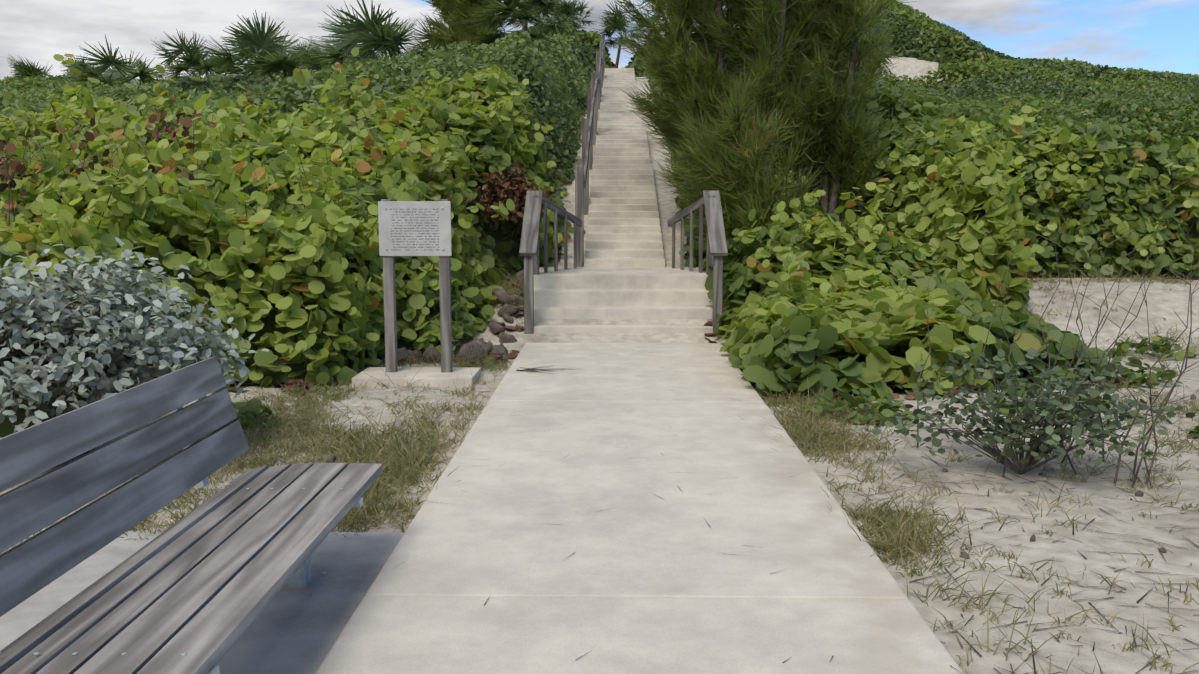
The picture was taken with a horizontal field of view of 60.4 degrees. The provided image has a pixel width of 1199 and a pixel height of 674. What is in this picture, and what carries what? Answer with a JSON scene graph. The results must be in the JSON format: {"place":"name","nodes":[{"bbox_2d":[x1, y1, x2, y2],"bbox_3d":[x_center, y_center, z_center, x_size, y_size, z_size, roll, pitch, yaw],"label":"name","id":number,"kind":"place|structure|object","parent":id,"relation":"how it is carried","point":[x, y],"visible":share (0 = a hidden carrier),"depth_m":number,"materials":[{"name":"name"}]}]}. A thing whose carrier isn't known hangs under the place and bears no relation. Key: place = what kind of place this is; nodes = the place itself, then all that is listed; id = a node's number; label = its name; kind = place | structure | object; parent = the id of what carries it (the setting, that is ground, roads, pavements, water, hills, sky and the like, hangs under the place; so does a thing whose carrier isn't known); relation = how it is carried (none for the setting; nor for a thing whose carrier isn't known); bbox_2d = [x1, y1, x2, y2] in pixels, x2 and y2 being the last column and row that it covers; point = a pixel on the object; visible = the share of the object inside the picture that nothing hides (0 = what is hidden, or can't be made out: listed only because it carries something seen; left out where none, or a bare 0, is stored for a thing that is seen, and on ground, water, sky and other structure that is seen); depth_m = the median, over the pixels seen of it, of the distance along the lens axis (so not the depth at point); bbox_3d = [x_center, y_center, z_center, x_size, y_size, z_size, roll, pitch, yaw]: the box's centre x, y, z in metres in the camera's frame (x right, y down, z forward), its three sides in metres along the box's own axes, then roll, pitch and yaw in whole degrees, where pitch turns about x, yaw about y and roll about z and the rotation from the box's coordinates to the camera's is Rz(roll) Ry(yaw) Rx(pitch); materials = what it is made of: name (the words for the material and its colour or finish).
{"place":"outdoors","nodes":[
{"label":"outdoors","id":0,"kind":"place"},
{"bbox_2d":[0,102,212,226],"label":"twiggy bush","id":1,"kind":"object","parent":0,"point":[16,165],"depth_m":10.28,"materials":[{"name":"plant"}]},
{"bbox_2d":[0,56,1198,673],"bbox_3d":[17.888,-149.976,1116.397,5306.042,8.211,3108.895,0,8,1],"label":"ground","id":2,"kind":"structure","parent":0,"point":[1164,302],"depth_m":5.62,"materials":[{"name":"beige sand"}]},
{"bbox_2d":[0,237,268,457],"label":"silver-leaved bush","id":3,"kind":"object","parent":2,"relation":"on","point":[59,316],"depth_m":5.97,"materials":[{"name":"grey plant"}]},
{"bbox_2d":[0,356,382,673],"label":"bench","id":4,"kind":"object","parent":2,"relation":"on","point":[197,589],"visible":0.96,"depth_m":3.34,"materials":[{"name":"grey wood"}]},
{"bbox_2d":[0,531,404,673],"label":"bench pad","id":5,"kind":"object","parent":2,"relation":"on","point":[293,631],"visible":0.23,"depth_m":4.09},
{"bbox_2d":[301,35,320,71],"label":"cross monument","id":6,"kind":"object","parent":2,"relation":"on","point":[309,37],"visible":0.15,"depth_m":44.37,"materials":[{"name":"white paint"}]},
{"bbox_2d":[352,199,480,386],"bbox_3d":[-1.629,-0.401,9.166,1.050,1.635,0.600,0,8,1],"label":"sign","id":7,"kind":"object","parent":2,"relation":"on","point":[414,228],"visible":0.98,"depth_m":9.10,"materials":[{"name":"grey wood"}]},
{"bbox_2d":[6,0,908,96],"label":"palm trees","id":8,"kind":"object","parent":2,"relation":"on","point":[272,58],"depth_m":28.04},
{"bbox_2d":[0,268,1198,673],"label":"grass tufts","id":9,"kind":"object","parent":2,"relation":"on","point":[392,454],"visible":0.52,"depth_m":6.42,"materials":[{"name":"green plant"}]},
{"bbox_2d":[0,0,1198,166],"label":"foliage","id":10,"kind":"object","parent":2,"relation":"on","point":[578,84],"visible":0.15,"depth_m":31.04,"materials":[{"name":"green plant"}]},
{"bbox_2d":[0,47,1198,400],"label":"sea grape bushes","id":11,"kind":"object","parent":2,"relation":"on","point":[269,319],"visible":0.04,"depth_m":12.26,"materials":[{"name":"green plant"}]},
{"bbox_2d":[471,160,548,230],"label":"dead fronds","id":12,"kind":"object","parent":11,"relation":"on","point":[516,191],"visible":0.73,"depth_m":13.07,"materials":[{"name":"brown plant"}]},
{"bbox_2d":[0,64,1090,400],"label":"foliage","id":13,"kind":"object","parent":11,"relation":"on","point":[876,326],"visible":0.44,"depth_m":10.08,"materials":[{"name":"green plant"}]},
{"bbox_2d":[0,30,1198,216],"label":"foliage","id":14,"kind":"object","parent":11,"relation":"on","point":[286,92],"visible":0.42,"depth_m":17.72,"materials":[{"name":"green plant"}]},
{"bbox_2d":[175,75,1198,396],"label":"foliage","id":15,"kind":"object","parent":11,"relation":"on","point":[775,359],"visible":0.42,"depth_m":13.86,"materials":[{"name":"green plant"}]},
{"bbox_2d":[11,334,1198,673],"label":"twig litter","id":16,"kind":"object","parent":2,"relation":"on","point":[955,522],"visible":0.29,"depth_m":5.09,"materials":[{"name":"brown wood"}]},
{"bbox_2d":[534,68,712,332],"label":"stairs","id":17,"kind":"structure","parent":2,"relation":"on","point":[625,272],"depth_m":13.72,"materials":[{"name":"concrete"}]},
{"bbox_2d":[519,35,727,334],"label":"handrails","id":18,"kind":"object","parent":17,"relation":"on","point":[716,246],"visible":0.98,"depth_m":12.61,"materials":[{"name":"grey wood"}]},
{"bbox_2d":[315,343,963,673],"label":"path slab","id":19,"kind":"structure","parent":2,"relation":"on","point":[642,579],"depth_m":4.59,"materials":[{"name":"concrete"}]},
{"bbox_2d":[516,365,573,373],"bbox_3d":[-0.461,0.299,9.404,0.525,0.069,0.335,6,9,36],"label":"fallen twig","id":20,"kind":"object","parent":19,"relation":"on","point":[532,369],"visible":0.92,"depth_m":9.39,"materials":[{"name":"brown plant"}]},
{"bbox_2d":[180,270,1195,558],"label":"rocks","id":21,"kind":"object","parent":2,"relation":"on","point":[506,312],"visible":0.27,"depth_m":10.81,"materials":[{"name":"stone"}]},
{"bbox_2d":[217,334,1198,437],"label":"ground plants","id":22,"kind":"object","parent":2,"relation":"on","point":[249,409],"visible":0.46,"depth_m":7.81,"materials":[{"name":"green plant"}]},
{"bbox_2d":[225,244,1193,399],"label":"leaf litter","id":23,"kind":"object","parent":2,"relation":"on","point":[292,382],"visible":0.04,"depth_m":9.08,"materials":[{"name":"brown plant"}]},
{"bbox_2d":[608,0,826,204],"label":"casuarina tree","id":24,"kind":"object","parent":2,"relation":"on","point":[694,93],"depth_m":14.12,"materials":[{"name":"green plant"}]},
{"bbox_2d":[652,56,830,255],"bbox_3d":[1.827,-2.060,13.256,2.259,3.067,2.527,0,8,1],"label":"casuarina sapling","id":25,"kind":"object","parent":2,"relation":"on","point":[718,172],"depth_m":12.89,"materials":[{"name":"green plant"}]},
{"bbox_2d":[701,0,916,220],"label":"casuarina tree","id":26,"kind":"object","parent":2,"relation":"on","point":[818,53],"depth_m":14.40,"materials":[{"name":"green plant"}]},
{"bbox_2d":[543,16,1198,167],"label":"shrubs","id":27,"kind":"object","parent":2,"relation":"on","point":[941,48],"visible":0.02,"depth_m":37.59,"materials":[{"name":"green plant"}]},
{"bbox_2d":[863,218,1198,487],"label":"shrub","id":28,"kind":"object","parent":2,"relation":"on","point":[1051,438],"depth_m":5.95,"materials":[{"name":"green plant"}]},
{"bbox_2d":[0,0,1198,79],"label":"sky","id":29,"kind":"structure","parent":0,"point":[1151,35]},
{"bbox_3d":[-4.919,-13.075,36.608,2.316,10.064,2.065,0,8,1],"label":"ridge casuarina wood","id":30,"kind":"object","parent":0,"visible":0},
{"bbox_2d":[419,0,508,54],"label":"tree","id":31,"kind":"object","parent":30,"relation":"attached to","point":[453,12],"depth_m":36.31,"materials":[{"name":"green plant"}]}
]}

